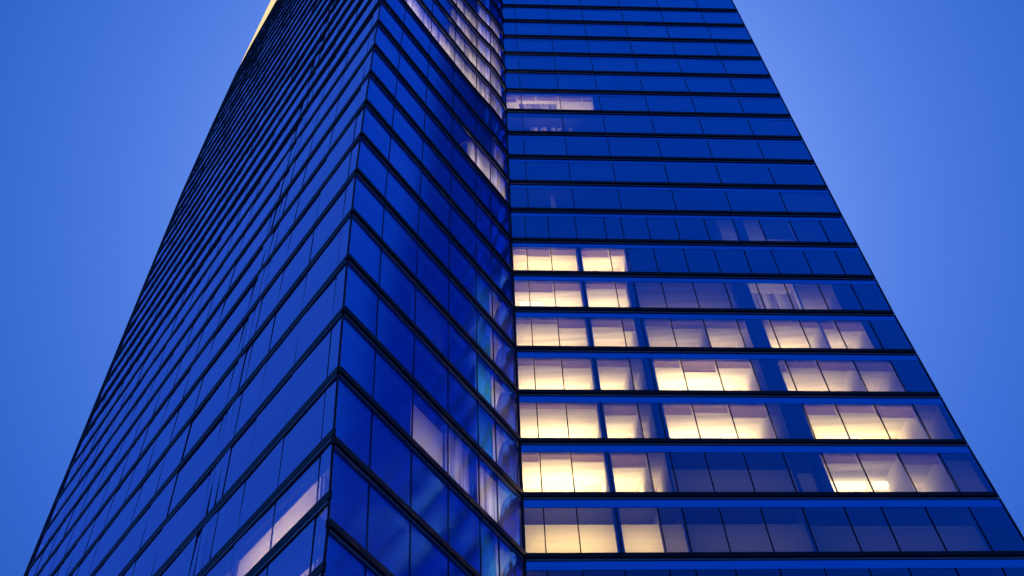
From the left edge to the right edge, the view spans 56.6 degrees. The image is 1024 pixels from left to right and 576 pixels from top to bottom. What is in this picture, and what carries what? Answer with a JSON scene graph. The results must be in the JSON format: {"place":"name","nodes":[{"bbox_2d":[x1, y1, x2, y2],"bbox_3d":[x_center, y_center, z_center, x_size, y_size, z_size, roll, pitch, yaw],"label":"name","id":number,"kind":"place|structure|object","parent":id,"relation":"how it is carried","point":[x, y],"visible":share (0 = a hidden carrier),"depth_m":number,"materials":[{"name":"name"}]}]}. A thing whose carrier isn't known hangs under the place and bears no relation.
{"place":"outdoors","nodes":[
{"label":"outdoors","id":0,"kind":"place"},
{"bbox_2d":[0,0,1023,575],"label":"sky","id":1,"kind":"structure","parent":0,"point":[910,113],"materials":[{"name":"blue"}]},
{"bbox_2d":[23,0,1023,575],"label":"glass tower","id":2,"kind":"structure","parent":0,"point":[365,282],"depth_m":61.90,"materials":[{"name":"blue glass"}]},
{"bbox_2d":[151,470,211,575],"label":"window","id":3,"kind":"structure","parent":2,"relation":"in","point":[187,517],"depth_m":50.20,"materials":[{"name":"blue glass"}]},
{"bbox_2d":[167,414,223,515],"bbox_3d":[-17.733,10.070,53.126,0.209,3.880,5.968,30,-58,-24],"label":"window","id":4,"kind":"structure","parent":2,"relation":"in","point":[202,457],"depth_m":53.31,"materials":[{"name":"blue glass"}]},
{"bbox_2d":[182,365,234,458],"bbox_3d":[-18.008,7.559,56.230,0.148,3.880,5.913,30,-58,-24],"label":"window","id":5,"kind":"structure","parent":2,"relation":"in","point":[217,401],"depth_m":56.36,"materials":[{"name":"blue glass"}]},
{"bbox_2d":[194,320,245,410],"bbox_3d":[-18.279,5.024,59.314,0.137,3.880,5.896,30,-58,-24],"label":"window","id":6,"kind":"structure","parent":2,"relation":"in","point":[227,356],"depth_m":59.48,"materials":[{"name":"blue glass"}]},
{"bbox_2d":[210,480,245,558],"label":"window","id":7,"kind":"structure","parent":2,"relation":"in","point":[229,513],"depth_m":44.01,"materials":[{"name":"blue glass"}]},
{"bbox_2d":[223,417,256,494],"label":"window","id":8,"kind":"structure","parent":2,"relation":"in","point":[241,449],"depth_m":47.01,"materials":[{"name":"blue glass"}]},
{"bbox_2d":[230,500,275,575],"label":"window","id":9,"kind":"structure","parent":2,"relation":"in","point":[255,542],"depth_m":39.89,"materials":[{"name":"blue glass"}]},
{"bbox_2d":[238,436,284,528],"bbox_3d":[-11.202,8.823,42.338,0.231,3.480,3.791,31,-58,-25],"label":"window","id":10,"kind":"structure","parent":2,"relation":"in","point":[262,482],"depth_m":42.45,"materials":[{"name":"blue glass"}]},
{"bbox_2d":[248,374,292,466],"bbox_3d":[-11.518,6.424,45.273,0.226,3.880,3.779,31,-58,-25],"label":"window","id":11,"kind":"structure","parent":2,"relation":"in","point":[269,422],"depth_m":45.41,"materials":[{"name":"blue glass"}]},
{"bbox_2d":[258,320,299,406],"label":"window","id":12,"kind":"structure","parent":2,"relation":"in","point":[282,360],"depth_m":48.48,"materials":[{"name":"blue glass"}]},
{"bbox_2d":[269,271,307,350],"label":"window","id":13,"kind":"structure","parent":2,"relation":"in","point":[291,308],"depth_m":51.60,"materials":[{"name":"blue glass"}]},
{"bbox_2d":[267,516,315,575],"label":"window","id":14,"kind":"structure","parent":2,"relation":"in","point":[295,559],"depth_m":35.73,"materials":[{"name":"blue glass"}]},
{"bbox_2d":[270,453,320,548],"bbox_3d":[-8.677,8.652,37.977,0.236,3.000,3.802,31,-59,-25],"label":"window","id":15,"kind":"structure","parent":2,"relation":"in","point":[301,495],"depth_m":38.09,"materials":[{"name":"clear glass"}]},
{"bbox_2d":[278,389,325,485],"bbox_3d":[-8.982,6.537,40.575,0.240,3.480,3.798,31,-58,-25],"label":"window","id":16,"kind":"structure","parent":2,"relation":"in","point":[306,434],"depth_m":40.71,"materials":[{"name":"blue glass"}]},
{"bbox_2d":[286,328,331,423],"bbox_3d":[-9.310,4.138,43.510,0.234,3.880,3.786,31,-58,-25],"label":"window","id":17,"kind":"structure","parent":2,"relation":"in","point":[312,372],"depth_m":43.62,"materials":[{"name":"blue glass"}]},
{"bbox_2d":[294,274,336,363],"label":"window","id":18,"kind":"structure","parent":2,"relation":"in","point":[320,313],"depth_m":46.71,"materials":[{"name":"blue glass"}]},
{"bbox_2d":[302,227,341,309],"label":"window","id":19,"kind":"structure","parent":2,"relation":"in","point":[326,263],"depth_m":49.81,"materials":[{"name":"blue glass"}]},
{"bbox_2d":[310,186,346,260],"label":"window","id":20,"kind":"structure","parent":2,"relation":"in","point":[333,217],"depth_m":52.97,"materials":[{"name":"blue glass"}]},
{"bbox_2d":[365,481,369,550],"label":"window mullion","id":21,"kind":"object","parent":2,"relation":"in","point":[368,494],"depth_m":37.45,"materials":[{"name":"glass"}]},
{"bbox_2d":[369,410,372,468],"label":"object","id":22,"kind":"structure","parent":2,"relation":"in","point":[371,425],"depth_m":40.58,"materials":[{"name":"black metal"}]},
{"bbox_2d":[372,348,375,397],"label":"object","id":23,"kind":"structure","parent":2,"relation":"in","point":[375,348],"depth_m":43.71,"materials":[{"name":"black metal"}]},
{"bbox_2d":[375,294,378,337],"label":"window mullion","id":24,"kind":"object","parent":2,"relation":"in","point":[377,294],"depth_m":46.85,"materials":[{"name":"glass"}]},
{"bbox_2d":[378,247,381,284],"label":"window mullion","id":25,"kind":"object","parent":2,"relation":"in","point":[380,247],"depth_m":49.91,"materials":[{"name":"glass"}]},
{"bbox_2d":[381,205,384,238],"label":"window mullion","id":26,"kind":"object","parent":2,"relation":"in","point":[383,205],"depth_m":53.02,"materials":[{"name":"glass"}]},
{"bbox_2d":[384,168,387,197],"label":"window mullion","id":27,"kind":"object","parent":2,"relation":"in","point":[387,168],"depth_m":56.00,"materials":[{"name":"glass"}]},
{"bbox_2d":[388,134,391,159],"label":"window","id":28,"kind":"structure","parent":2,"relation":"in","point":[390,134],"depth_m":59.32,"materials":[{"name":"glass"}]},
{"bbox_2d":[409,520,410,575],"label":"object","id":29,"kind":"structure","parent":2,"relation":"in","point":[409,520],"depth_m":39.48,"materials":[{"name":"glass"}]},
{"bbox_2d":[410,449,412,507],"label":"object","id":30,"kind":"structure","parent":2,"relation":"in","point":[411,449],"depth_m":42.29,"materials":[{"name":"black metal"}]},
{"bbox_2d":[411,387,413,437],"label":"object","id":31,"kind":"structure","parent":2,"relation":"in","point":[412,387],"depth_m":45.37,"materials":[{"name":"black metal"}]},
{"bbox_2d":[412,333,414,375],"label":"window mullion","id":32,"kind":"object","parent":2,"relation":"in","point":[413,333],"depth_m":48.74,"materials":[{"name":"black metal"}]},
{"bbox_2d":[414,285,416,322],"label":"window mullion","id":33,"kind":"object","parent":2,"relation":"in","point":[415,285],"depth_m":51.47,"materials":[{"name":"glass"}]},
{"bbox_2d":[415,242,417,275],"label":"window mullion","id":34,"kind":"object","parent":2,"relation":"in","point":[417,242],"depth_m":54.97,"materials":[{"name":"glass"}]},
{"bbox_2d":[417,204,419,234],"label":"window mullion","id":35,"kind":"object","parent":2,"relation":"in","point":[419,204],"depth_m":57.82,"materials":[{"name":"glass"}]},
{"bbox_2d":[447,485,448,543],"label":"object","id":36,"kind":"structure","parent":2,"relation":"in","point":[447,485],"depth_m":44.08,"materials":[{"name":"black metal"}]},
{"bbox_2d":[447,423,448,473],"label":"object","id":37,"kind":"structure","parent":2,"relation":"in","point":[447,423],"depth_m":47.19,"materials":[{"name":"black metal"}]},
{"bbox_2d":[447,369,448,412],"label":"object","id":38,"kind":"structure","parent":2,"relation":"in","point":[447,369],"depth_m":50.30,"materials":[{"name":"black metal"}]},
{"bbox_2d":[447,320,448,358],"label":"window mullion","id":39,"kind":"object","parent":2,"relation":"in","point":[447,320],"depth_m":53.44,"materials":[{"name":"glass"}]},
{"bbox_2d":[447,277,448,310],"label":"window mullion","id":40,"kind":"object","parent":2,"relation":"in","point":[448,277],"depth_m":56.43,"materials":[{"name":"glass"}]},
{"bbox_2d":[405,0,501,118],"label":"curtain","id":41,"kind":"object","parent":2,"relation":"hanging from","point":[483,89],"visible":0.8,"depth_m":81.87,"materials":[{"name":"white fabric"}]},
{"bbox_2d":[445,425,468,493],"bbox_3d":[-2.725,8.846,47.703,0.201,3.880,2.091,-28,-55,19],"label":"curtain","id":42,"kind":"object","parent":2,"relation":"hanging from","point":[458,462],"visible":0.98,"depth_m":48.02,"materials":[{"name":"fabric"}]},
{"bbox_2d":[450,23,500,95],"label":"curtain","id":43,"kind":"object","parent":2,"relation":"hanging from","point":[482,67],"visible":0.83,"depth_m":86.41,"materials":[{"name":"white fabric"}]},
{"bbox_2d":[452,7,500,75],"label":"curtain","id":44,"kind":"object","parent":2,"relation":"hanging from","point":[483,49],"visible":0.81,"depth_m":89.55,"materials":[{"name":"white fabric"}]},
{"bbox_2d":[453,0,500,56],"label":"curtain","id":45,"kind":"object","parent":2,"relation":"hanging from","point":[481,29],"visible":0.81,"depth_m":92.83,"materials":[{"name":"white fabric"}]},
{"bbox_2d":[469,137,505,198],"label":"curtain","id":46,"kind":"object","parent":2,"relation":"hanging from","point":[483,165],"visible":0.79,"depth_m":74.89,"materials":[{"name":"white fabric"}]},
{"bbox_2d":[479,6,499,38],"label":"curtain","id":47,"kind":"object","parent":2,"relation":"hanging from","point":[484,15],"visible":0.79,"depth_m":96.78,"materials":[{"name":"fabric"}]},
{"bbox_2d":[494,419,496,462],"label":"window mullion","id":48,"kind":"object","parent":2,"relation":"in","point":[494,419],"depth_m":52.80,"materials":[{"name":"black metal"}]},
{"bbox_2d":[496,474,498,523],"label":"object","id":49,"kind":"structure","parent":2,"relation":"in","point":[496,474],"depth_m":50.01,"materials":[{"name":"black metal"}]},
{"bbox_2d":[494,141,503,169],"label":"curtain","id":50,"kind":"object","parent":2,"relation":"hanging from","point":[499,155],"visible":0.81,"depth_m":78.86,"materials":[{"name":"blue fabric"}]},
{"bbox_2d":[536,402,538,437],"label":"window mullion","id":51,"kind":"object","parent":2,"relation":"in","point":[536,402],"depth_m":57.29,"materials":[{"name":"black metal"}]},
{"bbox_2d":[539,452,542,491],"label":"window mullion","id":52,"kind":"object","parent":2,"relation":"in","point":[539,452],"depth_m":54.12,"materials":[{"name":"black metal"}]},
{"bbox_2d":[543,507,546,552],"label":"window mullion","id":53,"kind":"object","parent":2,"relation":"in","point":[543,507],"depth_m":50.95,"materials":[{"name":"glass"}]},
{"bbox_2d":[550,195,555,207],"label":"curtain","id":54,"kind":"object","parent":2,"relation":"hanging from","point":[552,201],"visible":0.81,"depth_m":76.28,"materials":[{"name":"blue fabric"}]},
{"bbox_2d":[561,357,564,388],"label":"window mullion","id":55,"kind":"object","parent":2,"relation":"in","point":[561,357],"depth_m":60.51,"materials":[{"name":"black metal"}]},
{"bbox_2d":[565,402,569,437],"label":"window mullion","id":56,"kind":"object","parent":2,"relation":"in","point":[565,402],"depth_m":57.40,"materials":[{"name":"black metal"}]},
{"bbox_2d":[570,452,574,491],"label":"window mullion","id":57,"kind":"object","parent":2,"relation":"in","point":[570,452],"depth_m":54.26,"materials":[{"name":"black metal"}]},
{"bbox_2d":[576,507,581,552],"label":"window mullion","id":58,"kind":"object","parent":2,"relation":"in","point":[576,507],"depth_m":51.16,"materials":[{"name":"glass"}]},
{"bbox_2d":[593,358,598,389],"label":"window mullion","id":59,"kind":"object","parent":2,"relation":"in","point":[593,358],"depth_m":60.65,"materials":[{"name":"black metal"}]},
{"bbox_2d":[600,402,605,437],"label":"window mullion","id":60,"kind":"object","parent":2,"relation":"in","point":[600,402],"depth_m":57.51,"materials":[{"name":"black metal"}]},
{"bbox_2d":[607,452,613,491],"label":"window mullion","id":61,"kind":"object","parent":2,"relation":"in","point":[607,452],"depth_m":54.40,"materials":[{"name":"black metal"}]},
{"bbox_2d":[615,507,622,551],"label":"window mullion","id":62,"kind":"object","parent":2,"relation":"in","point":[615,507],"depth_m":51.31,"materials":[{"name":"metal"}]},
{"bbox_2d":[612,163,667,181],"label":"window","id":63,"kind":"structure","parent":2,"relation":"in","point":[622,172],"depth_m":79.75,"materials":[{"name":"blue glass"}]},
{"bbox_2d":[649,358,656,389],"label":"window mullion","id":64,"kind":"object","parent":2,"relation":"in","point":[649,358],"depth_m":60.83,"materials":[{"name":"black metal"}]},
{"bbox_2d":[657,507,666,551],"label":"window mullion","id":65,"kind":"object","parent":2,"relation":"in","point":[657,507],"depth_m":51.44,"materials":[{"name":"metal"}]},
{"bbox_2d":[658,403,666,437],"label":"window mullion","id":66,"kind":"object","parent":2,"relation":"in","point":[658,403],"depth_m":57.75,"materials":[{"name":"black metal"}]},
{"bbox_2d":[669,452,678,491],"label":"window mullion","id":67,"kind":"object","parent":2,"relation":"in","point":[669,452],"depth_m":54.66,"materials":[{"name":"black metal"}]},
{"bbox_2d":[680,358,688,389],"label":"window mullion","id":68,"kind":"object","parent":2,"relation":"in","point":[680,358],"depth_m":61.11,"materials":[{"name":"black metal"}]},
{"bbox_2d":[681,507,691,551],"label":"window mullion","id":69,"kind":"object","parent":2,"relation":"in","point":[681,507],"depth_m":51.55,"materials":[{"name":"metal"}]},
{"bbox_2d":[691,403,700,437],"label":"window mullion","id":70,"kind":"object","parent":2,"relation":"in","point":[691,403],"depth_m":57.89,"materials":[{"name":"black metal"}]},
{"bbox_2d":[671,190,724,209],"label":"window","id":71,"kind":"structure","parent":2,"relation":"in","point":[706,192],"depth_m":77.81,"materials":[{"name":"blue glass"}]},
{"bbox_2d":[704,452,714,491],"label":"window mullion","id":72,"kind":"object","parent":2,"relation":"in","point":[704,452],"depth_m":54.78,"materials":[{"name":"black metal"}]},
{"bbox_2d":[714,359,724,389],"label":"window mullion","id":73,"kind":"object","parent":2,"relation":"in","point":[714,359],"depth_m":61.17,"materials":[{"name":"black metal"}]},
{"bbox_2d":[718,507,730,551],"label":"window mullion","id":74,"kind":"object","parent":2,"relation":"in","point":[718,507],"depth_m":51.67,"materials":[{"name":"metal"}]},
{"bbox_2d":[727,403,738,437],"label":"window mullion","id":75,"kind":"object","parent":2,"relation":"in","point":[727,403],"depth_m":58.07,"materials":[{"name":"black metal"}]},
{"bbox_2d":[715,165,774,183],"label":"window","id":76,"kind":"structure","parent":2,"relation":"in","point":[727,174],"depth_m":80.22,"materials":[{"name":"blue glass"}]},
{"bbox_2d":[742,452,755,491],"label":"window mullion","id":77,"kind":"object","parent":2,"relation":"in","point":[742,452],"depth_m":54.96,"materials":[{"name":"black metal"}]},
{"bbox_2d":[725,191,782,210],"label":"window","id":78,"kind":"structure","parent":2,"relation":"in","point":[755,197],"depth_m":77.71,"materials":[{"name":"blue glass"}]},
{"bbox_2d":[749,359,760,390],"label":"window mullion","id":79,"kind":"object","parent":2,"relation":"in","point":[749,359],"depth_m":61.19,"materials":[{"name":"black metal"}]},
{"bbox_2d":[760,507,774,551],"bbox_3d":[13.915,13.260,51.761,0.102,3.260,0.103,1,-51,-3],"label":"window mullion","id":80,"kind":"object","parent":2,"relation":"in","point":[760,507],"depth_m":51.82,"materials":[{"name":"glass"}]},
{"bbox_2d":[765,403,777,437],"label":"window mullion","id":81,"kind":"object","parent":2,"relation":"in","point":[765,403],"depth_m":58.24,"materials":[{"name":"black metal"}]},
{"bbox_2d":[751,292,798,308],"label":"curtain","id":82,"kind":"object","parent":2,"relation":"hanging from","point":[778,300],"visible":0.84,"depth_m":67.77,"materials":[{"name":"white fabric"}]},
{"bbox_2d":[782,452,796,491],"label":"window mullion","id":83,"kind":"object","parent":2,"relation":"in","point":[782,452],"depth_m":55.02,"materials":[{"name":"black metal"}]},
{"bbox_2d":[784,359,797,390],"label":"window mullion","id":84,"kind":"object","parent":2,"relation":"in","point":[785,359],"depth_m":61.47,"materials":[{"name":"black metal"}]},
{"bbox_2d":[799,320,810,347],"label":"window mullion","id":85,"kind":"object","parent":2,"relation":"in","point":[799,320],"depth_m":64.65,"materials":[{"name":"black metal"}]},
{"bbox_2d":[802,403,815,438],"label":"window mullion","id":86,"kind":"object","parent":2,"relation":"in","point":[802,403],"depth_m":58.34,"materials":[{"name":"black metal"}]},
{"bbox_2d":[779,192,838,211],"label":"window","id":87,"kind":"structure","parent":2,"relation":"in","point":[802,202],"depth_m":77.41,"materials":[{"name":"blue glass"}]},
{"bbox_2d":[801,507,818,551],"bbox_3d":[16.306,13.291,51.907,0.119,3.260,0.103,1,-51,-3],"label":"window mullion","id":88,"kind":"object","parent":2,"relation":"in","point":[801,507],"depth_m":51.96,"materials":[{"name":"metal"}]},
{"bbox_2d":[816,359,829,390],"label":"window mullion","id":89,"kind":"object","parent":2,"relation":"in","point":[816,359],"depth_m":61.56,"materials":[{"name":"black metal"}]},
{"bbox_2d":[821,452,837,491],"bbox_3d":[18.444,10.799,55.148,0.134,3.260,0.103,1,-51,-3],"label":"window mullion","id":90,"kind":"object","parent":2,"relation":"in","point":[821,452],"depth_m":55.18,"materials":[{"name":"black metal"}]},
{"bbox_2d":[834,320,847,347],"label":"window mullion","id":91,"kind":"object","parent":2,"relation":"in","point":[834,320],"depth_m":64.89,"materials":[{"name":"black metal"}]},
{"bbox_2d":[834,403,850,438],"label":"window mullion","id":92,"kind":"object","parent":2,"relation":"in","point":[835,403],"depth_m":58.42,"materials":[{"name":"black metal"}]},
{"bbox_2d":[843,507,861,550],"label":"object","id":93,"kind":"structure","parent":2,"relation":"in","point":[843,507],"depth_m":52.13,"materials":[{"name":"metal"}]},
{"bbox_2d":[852,360,867,390],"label":"window mullion","id":94,"kind":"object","parent":2,"relation":"in","point":[852,360],"depth_m":61.77,"materials":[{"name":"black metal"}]},
{"bbox_2d":[856,452,874,491],"bbox_3d":[20.563,10.826,55.277,0.149,3.260,0.103,1,-51,-3],"label":"window mullion","id":95,"kind":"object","parent":2,"relation":"in","point":[856,452],"depth_m":55.35,"materials":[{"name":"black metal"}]},
{"bbox_2d":[873,404,890,438],"bbox_3d":[24.059,8.326,58.593,2.565,3.280,0.291,-4,-51,0],"label":"window mullion","id":96,"kind":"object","parent":2,"relation":"in","point":[873,404],"depth_m":58.66,"materials":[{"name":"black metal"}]},
{"bbox_2d":[880,507,900,550],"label":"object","id":97,"kind":"structure","parent":2,"relation":"in","point":[880,507],"depth_m":52.27,"materials":[{"name":"metal"}]},
{"bbox_2d":[889,360,906,391],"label":"window mullion","id":98,"kind":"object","parent":2,"relation":"in","point":[889,360],"depth_m":61.88,"materials":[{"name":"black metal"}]},
{"bbox_2d":[897,452,917,491],"bbox_3d":[23.085,10.859,55.431,0.178,3.260,0.096,-5,-51,1],"label":"window mullion","id":99,"kind":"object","parent":2,"relation":"in","point":[897,452],"depth_m":55.54,"materials":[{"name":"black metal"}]},
{"bbox_2d":[912,404,930,438],"bbox_3d":[25.333,8.366,58.677,0.107,3.260,0.096,1,-51,-3],"label":"window mullion","id":100,"kind":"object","parent":2,"relation":"in","point":[912,404],"depth_m":58.76,"materials":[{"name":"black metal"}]},
{"bbox_2d":[924,507,947,550],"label":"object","id":101,"kind":"structure","parent":2,"relation":"in","point":[936,530],"depth_m":52.33,"materials":[{"name":"metal"}]},
{"bbox_2d":[938,453,960,491],"bbox_3d":[25.607,10.892,55.586,0.194,3.260,0.095,-4,-51,0],"label":"window mullion","id":102,"kind":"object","parent":2,"relation":"in","point":[938,453],"depth_m":55.67,"materials":[{"name":"metal"}]},
{"bbox_2d":[968,507,993,550],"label":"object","id":103,"kind":"structure","parent":2,"relation":"in","point":[972,514],"depth_m":52.56,"materials":[{"name":"metal"}]}
]}

